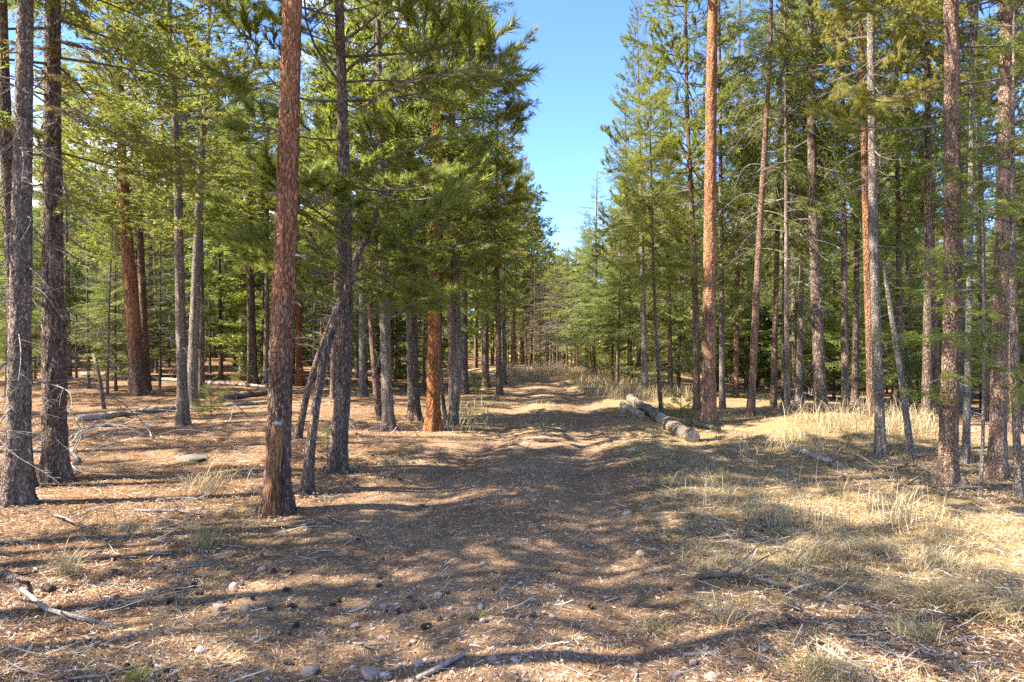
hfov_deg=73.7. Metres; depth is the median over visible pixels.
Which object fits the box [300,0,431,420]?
pine tree
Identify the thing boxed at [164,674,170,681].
pine cone
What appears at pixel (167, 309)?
spruce tree
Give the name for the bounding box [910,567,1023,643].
grass tussock
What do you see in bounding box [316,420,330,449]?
fir seedling
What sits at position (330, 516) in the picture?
fallen branch
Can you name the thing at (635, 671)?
rock
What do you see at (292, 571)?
pine cone
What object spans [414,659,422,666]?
rock
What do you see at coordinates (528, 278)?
pine tree
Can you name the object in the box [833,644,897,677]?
fallen branch
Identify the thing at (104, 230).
pine tree
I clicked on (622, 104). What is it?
pine tree
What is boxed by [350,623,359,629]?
rock
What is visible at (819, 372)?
pine tree
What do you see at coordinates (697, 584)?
pine cone
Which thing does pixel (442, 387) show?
fir tree
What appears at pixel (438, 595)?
rock
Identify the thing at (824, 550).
grass tussock
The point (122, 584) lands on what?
fallen branch
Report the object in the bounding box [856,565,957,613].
grass tussock
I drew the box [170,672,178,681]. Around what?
pine cone
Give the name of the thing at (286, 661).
rock
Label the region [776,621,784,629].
pine cone
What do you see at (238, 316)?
fir tree
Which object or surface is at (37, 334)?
fir tree
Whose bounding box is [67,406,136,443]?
fallen branch
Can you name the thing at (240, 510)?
grass tussock
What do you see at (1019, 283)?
spruce tree
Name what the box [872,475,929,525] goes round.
grass tussock
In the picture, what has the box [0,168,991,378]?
wood
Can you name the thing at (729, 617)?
grass tussock
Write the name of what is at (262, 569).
rock
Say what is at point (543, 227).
pine tree
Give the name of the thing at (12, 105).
fir tree
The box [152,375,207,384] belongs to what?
fallen log
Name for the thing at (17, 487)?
fir tree
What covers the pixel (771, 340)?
spruce tree
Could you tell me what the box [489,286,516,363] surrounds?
dead tree
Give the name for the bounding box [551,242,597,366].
spruce tree
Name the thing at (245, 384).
fallen log
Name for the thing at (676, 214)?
pine tree
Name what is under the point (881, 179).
pine tree
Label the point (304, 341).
dead tree
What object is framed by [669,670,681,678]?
rock
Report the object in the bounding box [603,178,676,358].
pine tree
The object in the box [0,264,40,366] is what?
fir tree
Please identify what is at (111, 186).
pine tree
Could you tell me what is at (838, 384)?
fir tree
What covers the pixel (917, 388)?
fir tree
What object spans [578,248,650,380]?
fir tree
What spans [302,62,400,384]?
pine tree
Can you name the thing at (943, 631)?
pine cone
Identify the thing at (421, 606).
pine cone
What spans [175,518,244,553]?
grass tussock
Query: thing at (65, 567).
grass tussock
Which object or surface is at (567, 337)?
spruce tree
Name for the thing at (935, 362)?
pine tree
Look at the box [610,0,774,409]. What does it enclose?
pine tree
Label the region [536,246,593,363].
pine tree
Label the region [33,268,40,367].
dead tree
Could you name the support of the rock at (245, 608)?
on the dirt track
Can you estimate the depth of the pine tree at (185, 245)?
35.48 m
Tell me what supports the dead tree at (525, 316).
on the ground at (166, 394)
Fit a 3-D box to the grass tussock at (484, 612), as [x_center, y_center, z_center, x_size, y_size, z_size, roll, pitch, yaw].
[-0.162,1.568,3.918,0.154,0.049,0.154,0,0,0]
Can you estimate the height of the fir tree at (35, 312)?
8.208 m
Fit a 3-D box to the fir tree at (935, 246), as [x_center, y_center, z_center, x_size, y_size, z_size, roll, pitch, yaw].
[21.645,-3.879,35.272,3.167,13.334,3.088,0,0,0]
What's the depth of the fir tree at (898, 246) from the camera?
16.94 m
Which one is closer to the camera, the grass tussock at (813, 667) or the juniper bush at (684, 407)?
the grass tussock at (813, 667)
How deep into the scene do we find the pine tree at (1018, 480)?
6.80 m
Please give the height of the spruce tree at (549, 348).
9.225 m
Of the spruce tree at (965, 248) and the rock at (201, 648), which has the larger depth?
the spruce tree at (965, 248)
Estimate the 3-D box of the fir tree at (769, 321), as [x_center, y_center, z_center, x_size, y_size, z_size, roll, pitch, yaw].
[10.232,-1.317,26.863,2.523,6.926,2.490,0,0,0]
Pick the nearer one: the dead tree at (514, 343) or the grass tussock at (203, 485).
the grass tussock at (203, 485)
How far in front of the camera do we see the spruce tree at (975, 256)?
31.17 m
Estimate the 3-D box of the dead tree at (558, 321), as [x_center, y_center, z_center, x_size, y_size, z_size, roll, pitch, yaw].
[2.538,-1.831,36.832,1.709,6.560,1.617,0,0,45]
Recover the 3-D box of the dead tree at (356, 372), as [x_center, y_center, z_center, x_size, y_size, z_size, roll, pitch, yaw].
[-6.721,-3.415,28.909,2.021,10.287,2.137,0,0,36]
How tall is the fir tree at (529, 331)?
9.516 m
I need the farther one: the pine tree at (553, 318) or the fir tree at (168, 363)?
the pine tree at (553, 318)
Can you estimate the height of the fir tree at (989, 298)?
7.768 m
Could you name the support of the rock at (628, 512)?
on the ground at (166, 394)
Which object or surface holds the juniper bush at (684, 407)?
on the ground at (166, 394)
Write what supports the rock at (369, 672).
on the dirt track
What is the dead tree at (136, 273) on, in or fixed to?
on the ground at (166, 394)
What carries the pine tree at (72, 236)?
on the ground at (166, 394)
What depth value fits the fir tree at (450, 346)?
18.05 m
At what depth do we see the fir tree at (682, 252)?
37.17 m
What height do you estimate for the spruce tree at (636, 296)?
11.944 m
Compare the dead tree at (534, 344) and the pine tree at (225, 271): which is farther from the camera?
the pine tree at (225, 271)
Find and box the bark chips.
[0,404,1023,681]
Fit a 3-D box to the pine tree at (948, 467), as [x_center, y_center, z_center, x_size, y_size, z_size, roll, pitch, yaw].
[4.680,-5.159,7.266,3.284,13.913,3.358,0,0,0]
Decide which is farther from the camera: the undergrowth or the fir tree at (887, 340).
the undergrowth
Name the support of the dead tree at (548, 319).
on the ground at (166, 394)
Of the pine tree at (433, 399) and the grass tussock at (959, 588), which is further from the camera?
the pine tree at (433, 399)
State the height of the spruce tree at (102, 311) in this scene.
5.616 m
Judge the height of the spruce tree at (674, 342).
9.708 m
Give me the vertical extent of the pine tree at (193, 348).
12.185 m
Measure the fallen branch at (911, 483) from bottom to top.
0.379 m
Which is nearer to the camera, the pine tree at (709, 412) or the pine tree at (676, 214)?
the pine tree at (709, 412)
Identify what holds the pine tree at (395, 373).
on the ground at (166, 394)
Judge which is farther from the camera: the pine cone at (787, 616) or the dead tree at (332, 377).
the dead tree at (332, 377)
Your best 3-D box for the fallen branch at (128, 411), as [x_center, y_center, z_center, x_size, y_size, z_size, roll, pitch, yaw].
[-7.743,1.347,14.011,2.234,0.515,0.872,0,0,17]
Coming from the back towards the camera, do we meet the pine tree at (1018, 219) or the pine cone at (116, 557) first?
the pine tree at (1018, 219)
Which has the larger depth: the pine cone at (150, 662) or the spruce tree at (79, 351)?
the spruce tree at (79, 351)
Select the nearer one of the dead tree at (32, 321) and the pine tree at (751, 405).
the pine tree at (751, 405)
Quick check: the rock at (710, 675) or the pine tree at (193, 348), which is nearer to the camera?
the rock at (710, 675)
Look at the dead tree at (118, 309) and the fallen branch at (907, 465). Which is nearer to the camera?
the fallen branch at (907, 465)
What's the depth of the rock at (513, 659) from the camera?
3.38 m
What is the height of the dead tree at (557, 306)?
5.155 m
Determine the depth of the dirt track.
4.75 m
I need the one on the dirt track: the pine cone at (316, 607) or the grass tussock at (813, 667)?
the pine cone at (316, 607)
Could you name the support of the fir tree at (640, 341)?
on the ground at (166, 394)
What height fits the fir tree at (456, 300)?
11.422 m
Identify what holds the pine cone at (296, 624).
on the dirt track
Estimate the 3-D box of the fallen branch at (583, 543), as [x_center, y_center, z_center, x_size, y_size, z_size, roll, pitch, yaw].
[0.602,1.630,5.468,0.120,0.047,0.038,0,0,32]
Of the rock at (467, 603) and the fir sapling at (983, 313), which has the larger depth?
the fir sapling at (983, 313)
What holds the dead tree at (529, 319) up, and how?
on the ground at (166, 394)
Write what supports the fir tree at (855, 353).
on the ground at (166, 394)
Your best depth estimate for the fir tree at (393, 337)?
23.69 m
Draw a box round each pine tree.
[0,0,39,487]
[32,97,108,345]
[33,0,218,395]
[37,172,95,300]
[61,0,279,425]
[63,9,196,392]
[74,75,193,290]
[94,182,145,344]
[100,0,278,406]
[118,154,152,266]
[144,157,205,360]
[163,87,235,304]
[184,97,275,373]
[197,105,270,368]
[199,0,545,473]
[203,46,331,385]
[205,243,238,357]
[233,53,355,385]
[255,0,309,517]
[264,0,522,431]
[268,55,338,389]
[299,1,414,395]
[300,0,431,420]
[300,115,332,367]
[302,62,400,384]
[318,0,539,431]
[388,112,421,381]
[471,104,542,383]
[471,150,492,366]
[490,212,540,365]
[502,153,552,364]
[506,205,553,364]
[532,243,568,362]
[535,262,563,362]
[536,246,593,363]
[571,226,605,359]
[589,0,697,396]
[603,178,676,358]
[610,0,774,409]
[644,169,703,353]
[663,0,721,425]
[669,0,777,407]
[682,0,781,397]
[717,0,829,417]
[717,0,847,405]
[719,0,895,412]
[724,167,790,389]
[753,0,856,403]
[759,0,932,415]
[782,173,847,393]
[789,118,847,395]
[801,0,1023,491]
[814,0,964,456]
[824,135,912,342]
[846,0,1017,412]
[859,111,940,399]
[882,0,1023,433]
[882,162,942,388]
[886,0,1023,421]
[886,0,1023,480]
[894,0,1023,463]
[900,81,1023,411]
[987,182,1023,279]
[987,194,1023,363]
[988,111,1023,277]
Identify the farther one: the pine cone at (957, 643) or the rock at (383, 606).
the rock at (383, 606)
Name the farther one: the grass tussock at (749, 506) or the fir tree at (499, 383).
the fir tree at (499, 383)
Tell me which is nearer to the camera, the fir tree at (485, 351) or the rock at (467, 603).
the rock at (467, 603)
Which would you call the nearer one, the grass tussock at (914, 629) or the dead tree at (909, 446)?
the grass tussock at (914, 629)
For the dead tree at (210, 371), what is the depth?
27.95 m
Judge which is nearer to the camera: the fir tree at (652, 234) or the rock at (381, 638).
the rock at (381, 638)
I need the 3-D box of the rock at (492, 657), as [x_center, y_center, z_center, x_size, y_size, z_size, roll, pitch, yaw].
[-0.100,1.586,3.393,0.054,0.036,0.061,-8,5,3]
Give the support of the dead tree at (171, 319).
on the ground at (166, 394)
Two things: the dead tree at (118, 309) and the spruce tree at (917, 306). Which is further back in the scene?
the spruce tree at (917, 306)
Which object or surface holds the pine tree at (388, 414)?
on the ground at (166, 394)
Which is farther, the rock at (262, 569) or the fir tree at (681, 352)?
the fir tree at (681, 352)
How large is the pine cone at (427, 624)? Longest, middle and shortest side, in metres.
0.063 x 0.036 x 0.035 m
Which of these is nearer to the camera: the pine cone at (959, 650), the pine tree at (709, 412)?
the pine cone at (959, 650)
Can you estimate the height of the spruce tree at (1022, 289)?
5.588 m
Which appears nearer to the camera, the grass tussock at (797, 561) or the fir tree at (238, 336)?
the grass tussock at (797, 561)
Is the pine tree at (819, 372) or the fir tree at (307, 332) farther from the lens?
the fir tree at (307, 332)
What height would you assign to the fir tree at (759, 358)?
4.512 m
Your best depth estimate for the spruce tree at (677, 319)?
19.85 m
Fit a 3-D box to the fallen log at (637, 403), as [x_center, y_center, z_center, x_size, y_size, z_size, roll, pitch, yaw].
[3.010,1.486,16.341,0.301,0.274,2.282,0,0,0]
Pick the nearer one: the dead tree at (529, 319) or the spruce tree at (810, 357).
the spruce tree at (810, 357)
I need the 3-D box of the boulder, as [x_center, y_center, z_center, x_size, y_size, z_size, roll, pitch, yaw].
[-4.302,1.604,9.285,0.493,0.118,0.347,0,0,21]
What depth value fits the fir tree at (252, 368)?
23.34 m
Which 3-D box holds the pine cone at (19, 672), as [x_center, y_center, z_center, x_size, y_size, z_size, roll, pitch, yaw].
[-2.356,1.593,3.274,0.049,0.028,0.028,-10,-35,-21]
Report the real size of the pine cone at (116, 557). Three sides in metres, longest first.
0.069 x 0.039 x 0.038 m
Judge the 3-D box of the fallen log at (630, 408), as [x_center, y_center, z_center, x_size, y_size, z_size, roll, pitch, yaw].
[2.642,1.507,15.079,0.200,0.188,1.927,0,0,-3]
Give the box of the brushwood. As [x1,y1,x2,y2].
[0,363,1023,474]
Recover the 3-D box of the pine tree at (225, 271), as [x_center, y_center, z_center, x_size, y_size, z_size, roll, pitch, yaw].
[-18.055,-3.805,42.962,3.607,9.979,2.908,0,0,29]
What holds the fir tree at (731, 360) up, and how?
on the ground at (166, 394)
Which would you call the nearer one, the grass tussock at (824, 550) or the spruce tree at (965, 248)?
the grass tussock at (824, 550)
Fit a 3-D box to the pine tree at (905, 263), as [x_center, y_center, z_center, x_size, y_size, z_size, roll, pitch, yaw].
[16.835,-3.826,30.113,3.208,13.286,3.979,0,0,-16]
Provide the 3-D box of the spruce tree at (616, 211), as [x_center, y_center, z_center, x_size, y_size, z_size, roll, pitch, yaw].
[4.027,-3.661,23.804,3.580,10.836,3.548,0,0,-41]
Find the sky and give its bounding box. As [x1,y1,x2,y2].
[0,0,1023,343]
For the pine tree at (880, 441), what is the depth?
9.28 m
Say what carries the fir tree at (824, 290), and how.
on the ground at (166, 394)
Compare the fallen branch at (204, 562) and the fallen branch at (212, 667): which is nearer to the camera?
the fallen branch at (212, 667)
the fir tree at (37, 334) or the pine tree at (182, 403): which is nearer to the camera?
the pine tree at (182, 403)
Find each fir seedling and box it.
[189,377,232,416]
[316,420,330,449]
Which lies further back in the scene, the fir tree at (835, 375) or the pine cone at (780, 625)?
the fir tree at (835, 375)
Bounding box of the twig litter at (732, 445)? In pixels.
[0,377,1023,681]
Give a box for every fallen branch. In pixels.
[13,587,99,622]
[32,429,101,462]
[53,506,103,528]
[65,675,114,680]
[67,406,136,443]
[85,636,117,648]
[97,582,135,589]
[115,396,175,417]
[136,495,221,519]
[155,485,219,500]
[189,540,239,566]
[205,663,230,669]
[320,514,352,524]
[353,641,399,650]
[416,651,464,680]
[579,541,594,547]
[683,651,717,656]
[695,538,790,590]
[792,566,907,602]
[824,569,885,613]
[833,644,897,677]
[844,447,921,499]
[882,439,978,482]
[893,460,980,490]
[941,471,998,494]
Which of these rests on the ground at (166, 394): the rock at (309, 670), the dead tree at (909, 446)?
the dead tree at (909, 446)
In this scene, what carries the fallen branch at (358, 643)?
on the dirt track
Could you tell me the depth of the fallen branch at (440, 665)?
3.29 m
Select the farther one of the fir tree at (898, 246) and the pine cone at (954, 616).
the fir tree at (898, 246)
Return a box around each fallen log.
[0,566,60,593]
[75,405,175,421]
[80,372,127,376]
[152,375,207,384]
[208,381,268,388]
[219,390,267,400]
[225,400,267,406]
[619,401,644,417]
[626,394,649,410]
[643,404,665,422]
[662,416,699,441]
[670,416,720,430]
[787,443,842,467]
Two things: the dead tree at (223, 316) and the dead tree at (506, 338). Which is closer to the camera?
the dead tree at (223, 316)
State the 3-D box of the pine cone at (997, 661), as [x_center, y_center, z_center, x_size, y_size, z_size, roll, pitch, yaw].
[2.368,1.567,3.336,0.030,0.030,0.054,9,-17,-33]
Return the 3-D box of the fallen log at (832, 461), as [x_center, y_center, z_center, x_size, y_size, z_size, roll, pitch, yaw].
[3.990,1.453,9.103,0.240,0.263,1.536,0,0,0]
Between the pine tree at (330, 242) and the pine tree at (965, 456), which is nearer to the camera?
the pine tree at (965, 456)
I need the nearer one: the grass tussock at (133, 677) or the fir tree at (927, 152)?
the grass tussock at (133, 677)
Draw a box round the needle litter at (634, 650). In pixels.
[0,402,1023,681]
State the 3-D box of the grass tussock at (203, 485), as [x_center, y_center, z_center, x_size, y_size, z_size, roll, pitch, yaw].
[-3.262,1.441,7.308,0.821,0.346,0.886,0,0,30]
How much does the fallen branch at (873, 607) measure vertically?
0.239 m
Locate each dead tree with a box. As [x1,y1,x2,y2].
[0,187,40,341]
[0,226,40,386]
[31,183,98,363]
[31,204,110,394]
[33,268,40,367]
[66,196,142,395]
[68,187,113,388]
[70,220,103,377]
[73,349,115,408]
[93,268,164,383]
[96,198,126,368]
[96,240,126,372]
[102,192,173,347]
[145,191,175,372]
[145,219,175,389]
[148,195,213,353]
[152,222,209,377]
[204,254,216,361]
[205,236,232,373]
[210,252,228,360]
[262,285,312,382]
[292,236,363,438]
[293,221,325,346]
[300,229,325,351]
[301,197,363,399]
[352,154,358,377]
[391,269,447,390]
[391,289,427,348]
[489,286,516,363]
[493,304,517,337]
[506,284,525,362]
[506,312,517,363]
[507,257,540,365]
[507,280,525,362]
[509,276,528,360]
[520,284,543,341]
[522,265,551,367]
[523,256,548,364]
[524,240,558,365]
[528,247,560,364]
[528,258,565,368]
[533,267,556,364]
[541,264,576,363]
[542,258,583,364]
[544,247,565,363]
[545,255,560,362]
[562,261,597,367]
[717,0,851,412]
[846,245,928,458]
[987,161,1022,337]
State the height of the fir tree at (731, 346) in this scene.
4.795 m
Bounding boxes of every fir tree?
[0,0,193,507]
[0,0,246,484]
[0,82,41,326]
[0,109,78,395]
[0,201,41,356]
[0,212,71,379]
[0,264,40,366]
[32,36,109,378]
[40,279,84,353]
[71,230,122,362]
[92,142,111,356]
[100,132,190,368]
[100,239,174,369]
[113,14,256,397]
[144,183,206,366]
[152,246,168,321]
[161,133,271,379]
[189,190,233,353]
[195,41,304,384]
[204,251,232,357]
[205,204,307,381]
[224,271,269,345]
[228,217,294,355]
[263,161,443,495]
[269,256,321,372]
[293,228,330,365]
[298,198,378,366]
[303,205,358,370]
[314,0,526,421]
[352,202,426,383]
[353,253,397,377]
[360,0,560,425]
[373,258,426,378]
[379,272,447,381]
[393,53,538,393]
[396,3,522,399]
[397,228,489,421]
[398,188,447,378]
[398,263,447,373]
[442,281,481,353]
[447,90,540,387]
[460,209,501,367]
[462,86,536,394]
[468,266,517,364]
[479,247,512,364]
[494,254,530,363]
[517,266,543,362]
[558,210,605,359]
[571,207,659,383]
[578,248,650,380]
[592,139,665,378]
[593,44,727,413]
[634,184,650,362]
[650,277,684,355]
[666,332,701,374]
[674,254,765,389]
[675,153,701,376]
[692,218,743,382]
[716,0,860,408]
[716,216,765,380]
[729,183,825,382]
[732,332,769,374]
[750,240,805,384]
[774,0,924,412]
[789,226,865,399]
[796,245,840,384]
[798,4,903,404]
[823,155,942,389]
[824,252,886,396]
[830,229,922,388]
[847,7,977,408]
[850,281,904,396]
[860,23,965,406]
[867,0,998,422]
[889,268,940,402]
[917,188,942,296]
[919,169,1023,412]
[964,235,1023,381]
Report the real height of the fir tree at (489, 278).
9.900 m
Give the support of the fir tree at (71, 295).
on the ground at (166, 394)
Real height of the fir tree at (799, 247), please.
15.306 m
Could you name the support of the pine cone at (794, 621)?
on the ground at (166, 394)
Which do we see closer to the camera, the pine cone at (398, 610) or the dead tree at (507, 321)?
the pine cone at (398, 610)
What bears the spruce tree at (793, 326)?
on the ground at (166, 394)
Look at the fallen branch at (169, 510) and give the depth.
6.36 m
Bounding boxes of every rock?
[125,632,132,638]
[164,629,173,634]
[194,645,207,652]
[213,603,225,611]
[228,582,237,589]
[241,605,248,610]
[257,566,264,571]
[282,658,291,664]
[301,666,318,675]
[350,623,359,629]
[361,666,379,680]
[378,635,385,640]
[379,604,386,608]
[379,671,389,677]
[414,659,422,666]
[434,592,443,597]
[463,601,471,605]
[487,654,496,662]
[511,657,518,662]
[622,510,631,514]
[629,668,638,674]
[635,550,643,555]
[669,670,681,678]
[689,658,696,665]
[703,645,711,650]
[703,671,718,681]
[760,645,768,651]
[837,604,846,609]
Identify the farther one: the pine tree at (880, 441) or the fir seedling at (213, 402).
the fir seedling at (213, 402)
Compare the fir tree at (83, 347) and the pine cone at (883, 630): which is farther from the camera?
the fir tree at (83, 347)
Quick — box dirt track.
[136,360,736,681]
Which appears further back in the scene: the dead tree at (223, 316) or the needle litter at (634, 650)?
the dead tree at (223, 316)
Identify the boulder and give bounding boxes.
[176,454,207,460]
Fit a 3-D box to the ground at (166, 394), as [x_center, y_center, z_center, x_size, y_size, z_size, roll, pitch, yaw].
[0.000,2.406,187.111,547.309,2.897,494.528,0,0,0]
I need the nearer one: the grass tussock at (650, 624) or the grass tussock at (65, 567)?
the grass tussock at (650, 624)
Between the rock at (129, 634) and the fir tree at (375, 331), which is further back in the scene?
the fir tree at (375, 331)
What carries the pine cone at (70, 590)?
on the ground at (166, 394)
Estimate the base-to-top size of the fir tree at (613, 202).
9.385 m
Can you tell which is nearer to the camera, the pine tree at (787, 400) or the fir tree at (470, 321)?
the pine tree at (787, 400)
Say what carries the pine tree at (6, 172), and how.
on the ground at (166, 394)
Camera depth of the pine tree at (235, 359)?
31.61 m
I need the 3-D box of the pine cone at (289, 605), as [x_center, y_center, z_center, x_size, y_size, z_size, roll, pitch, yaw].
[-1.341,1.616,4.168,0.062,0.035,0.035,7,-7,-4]
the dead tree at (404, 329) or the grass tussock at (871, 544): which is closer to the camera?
the grass tussock at (871, 544)
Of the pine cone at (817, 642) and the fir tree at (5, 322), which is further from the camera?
the fir tree at (5, 322)
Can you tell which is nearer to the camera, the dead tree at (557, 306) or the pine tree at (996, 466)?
the pine tree at (996, 466)
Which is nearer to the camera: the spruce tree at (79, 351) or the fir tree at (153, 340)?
the fir tree at (153, 340)
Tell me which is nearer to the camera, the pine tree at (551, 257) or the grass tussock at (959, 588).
the grass tussock at (959, 588)
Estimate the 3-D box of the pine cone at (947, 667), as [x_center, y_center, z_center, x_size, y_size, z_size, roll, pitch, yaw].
[2.058,1.551,3.235,0.067,0.038,0.038,-1,-7,18]
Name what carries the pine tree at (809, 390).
on the ground at (166, 394)
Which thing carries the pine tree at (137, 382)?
on the ground at (166, 394)
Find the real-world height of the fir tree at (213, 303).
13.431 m
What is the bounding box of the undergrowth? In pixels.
[72,347,368,360]
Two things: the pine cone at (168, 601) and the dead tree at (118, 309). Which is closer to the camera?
the pine cone at (168, 601)
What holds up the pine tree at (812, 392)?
on the ground at (166, 394)
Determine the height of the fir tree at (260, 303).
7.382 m
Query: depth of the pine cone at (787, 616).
3.80 m
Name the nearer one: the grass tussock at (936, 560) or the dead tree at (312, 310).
the grass tussock at (936, 560)
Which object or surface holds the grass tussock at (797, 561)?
on the ground at (166, 394)
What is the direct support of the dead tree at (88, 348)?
on the ground at (166, 394)
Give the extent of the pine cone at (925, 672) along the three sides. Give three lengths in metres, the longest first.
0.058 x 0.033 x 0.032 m
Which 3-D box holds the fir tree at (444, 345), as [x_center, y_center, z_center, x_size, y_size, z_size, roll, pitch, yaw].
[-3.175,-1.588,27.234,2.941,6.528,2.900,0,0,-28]
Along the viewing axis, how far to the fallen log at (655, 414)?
13.66 m
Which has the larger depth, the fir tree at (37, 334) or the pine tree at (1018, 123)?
the fir tree at (37, 334)
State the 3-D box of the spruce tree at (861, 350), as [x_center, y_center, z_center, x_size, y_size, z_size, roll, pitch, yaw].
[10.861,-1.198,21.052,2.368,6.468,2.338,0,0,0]
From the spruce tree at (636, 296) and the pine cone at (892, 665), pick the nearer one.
the pine cone at (892, 665)
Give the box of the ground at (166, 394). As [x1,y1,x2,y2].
[0,348,1023,681]
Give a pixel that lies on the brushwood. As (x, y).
(173, 430)
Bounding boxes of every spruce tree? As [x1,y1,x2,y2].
[67,214,161,390]
[70,223,98,364]
[71,239,164,372]
[104,256,213,375]
[157,241,213,363]
[230,278,294,366]
[533,275,561,361]
[542,174,636,376]
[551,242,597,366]
[569,89,674,382]
[591,201,623,353]
[605,137,646,347]
[612,19,736,393]
[635,124,718,389]
[656,134,745,363]
[716,59,797,389]
[725,225,780,386]
[750,12,849,396]
[751,158,796,388]
[767,285,839,396]
[824,204,840,386]
[825,250,905,392]
[848,148,941,405]
[883,237,974,380]
[903,217,941,397]
[912,141,991,382]
[937,160,992,401]
[963,168,991,397]
[971,260,1023,390]
[972,83,1023,409]
[972,130,1023,386]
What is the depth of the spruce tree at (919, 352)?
22.44 m
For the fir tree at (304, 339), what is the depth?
30.60 m
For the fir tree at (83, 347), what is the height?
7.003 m
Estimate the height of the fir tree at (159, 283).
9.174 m
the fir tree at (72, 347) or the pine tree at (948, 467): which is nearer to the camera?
the pine tree at (948, 467)
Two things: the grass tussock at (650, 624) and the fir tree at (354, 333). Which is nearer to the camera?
the grass tussock at (650, 624)
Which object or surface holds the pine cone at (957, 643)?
on the ground at (166, 394)
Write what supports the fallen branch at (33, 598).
on the ground at (166, 394)
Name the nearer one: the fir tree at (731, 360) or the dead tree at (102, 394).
the dead tree at (102, 394)
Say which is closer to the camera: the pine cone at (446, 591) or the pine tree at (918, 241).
the pine cone at (446, 591)
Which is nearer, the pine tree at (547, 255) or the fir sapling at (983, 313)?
the fir sapling at (983, 313)
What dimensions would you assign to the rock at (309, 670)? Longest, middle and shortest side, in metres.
0.094 x 0.084 x 0.056 m
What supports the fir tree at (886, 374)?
on the ground at (166, 394)
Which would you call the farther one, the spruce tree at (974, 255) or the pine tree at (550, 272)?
the pine tree at (550, 272)
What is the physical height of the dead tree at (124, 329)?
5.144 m
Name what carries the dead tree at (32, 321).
on the ground at (166, 394)
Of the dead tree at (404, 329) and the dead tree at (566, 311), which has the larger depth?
the dead tree at (566, 311)
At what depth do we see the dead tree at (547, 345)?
38.73 m
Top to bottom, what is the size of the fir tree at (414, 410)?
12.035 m
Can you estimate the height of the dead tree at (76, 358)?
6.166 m
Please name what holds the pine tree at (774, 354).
on the ground at (166, 394)
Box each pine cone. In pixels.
[15,670,25,675]
[66,589,75,593]
[112,555,120,559]
[146,660,152,667]
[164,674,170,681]
[165,598,174,603]
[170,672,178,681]
[264,606,273,610]
[286,569,295,573]
[287,603,296,607]
[292,622,299,627]
[313,605,319,610]
[328,601,337,606]
[395,607,400,614]
[418,604,426,609]
[422,622,431,629]
[441,589,450,594]
[468,615,477,620]
[695,581,701,587]
[760,590,769,594]
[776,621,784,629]
[781,613,793,619]
[791,618,801,623]
[807,644,815,651]
[812,640,821,645]
[878,629,890,635]
[885,663,896,669]
[917,665,924,675]
[919,670,931,675]
[932,666,945,672]
[935,628,948,634]
[936,672,949,678]
[939,664,954,671]
[943,624,950,630]
[950,640,961,647]
[951,613,956,619]
[956,646,964,654]
[991,659,1002,664]
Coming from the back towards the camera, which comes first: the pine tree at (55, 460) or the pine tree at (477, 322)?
the pine tree at (477, 322)
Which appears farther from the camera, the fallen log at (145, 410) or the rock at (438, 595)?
the fallen log at (145, 410)
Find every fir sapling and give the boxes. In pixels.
[869,159,1023,498]
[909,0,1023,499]
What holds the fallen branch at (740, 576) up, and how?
on the ground at (166, 394)
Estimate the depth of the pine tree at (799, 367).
17.44 m
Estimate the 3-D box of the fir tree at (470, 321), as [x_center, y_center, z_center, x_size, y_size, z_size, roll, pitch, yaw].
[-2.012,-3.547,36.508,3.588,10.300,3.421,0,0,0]
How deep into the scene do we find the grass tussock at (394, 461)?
8.88 m
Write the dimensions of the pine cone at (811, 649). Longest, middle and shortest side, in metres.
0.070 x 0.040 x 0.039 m
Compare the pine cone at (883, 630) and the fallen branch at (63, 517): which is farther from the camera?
the fallen branch at (63, 517)
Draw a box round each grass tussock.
[29,535,98,578]
[111,658,163,681]
[168,459,244,494]
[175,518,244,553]
[229,504,248,513]
[372,453,413,464]
[474,609,493,618]
[624,609,675,640]
[701,588,755,626]
[722,473,774,523]
[761,482,796,527]
[771,543,828,572]
[773,635,885,681]
[776,530,872,566]
[813,530,918,565]
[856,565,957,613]
[868,605,963,646]
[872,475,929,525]
[884,539,1011,577]
[885,552,1023,620]
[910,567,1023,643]
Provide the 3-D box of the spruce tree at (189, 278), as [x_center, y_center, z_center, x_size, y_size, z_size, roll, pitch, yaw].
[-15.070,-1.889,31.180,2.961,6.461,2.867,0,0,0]
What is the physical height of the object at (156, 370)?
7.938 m
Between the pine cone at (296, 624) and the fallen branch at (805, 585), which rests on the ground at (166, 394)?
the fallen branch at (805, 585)
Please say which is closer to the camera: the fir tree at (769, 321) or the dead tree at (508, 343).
the fir tree at (769, 321)
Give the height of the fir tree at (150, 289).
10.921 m
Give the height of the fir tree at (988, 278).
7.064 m
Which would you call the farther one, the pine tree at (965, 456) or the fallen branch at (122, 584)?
the pine tree at (965, 456)
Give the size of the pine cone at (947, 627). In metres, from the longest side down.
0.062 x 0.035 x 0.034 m
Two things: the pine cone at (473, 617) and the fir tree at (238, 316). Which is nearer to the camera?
the pine cone at (473, 617)
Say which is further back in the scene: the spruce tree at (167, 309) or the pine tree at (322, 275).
the pine tree at (322, 275)
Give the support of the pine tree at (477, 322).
on the ground at (166, 394)
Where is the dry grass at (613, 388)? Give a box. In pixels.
[17,358,1023,681]
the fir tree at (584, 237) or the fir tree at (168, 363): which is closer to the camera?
the fir tree at (168, 363)
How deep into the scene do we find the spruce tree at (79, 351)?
33.35 m
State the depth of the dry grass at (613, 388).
6.97 m
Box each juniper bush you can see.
[229,365,246,380]
[245,363,262,381]
[468,364,490,392]
[658,384,700,417]

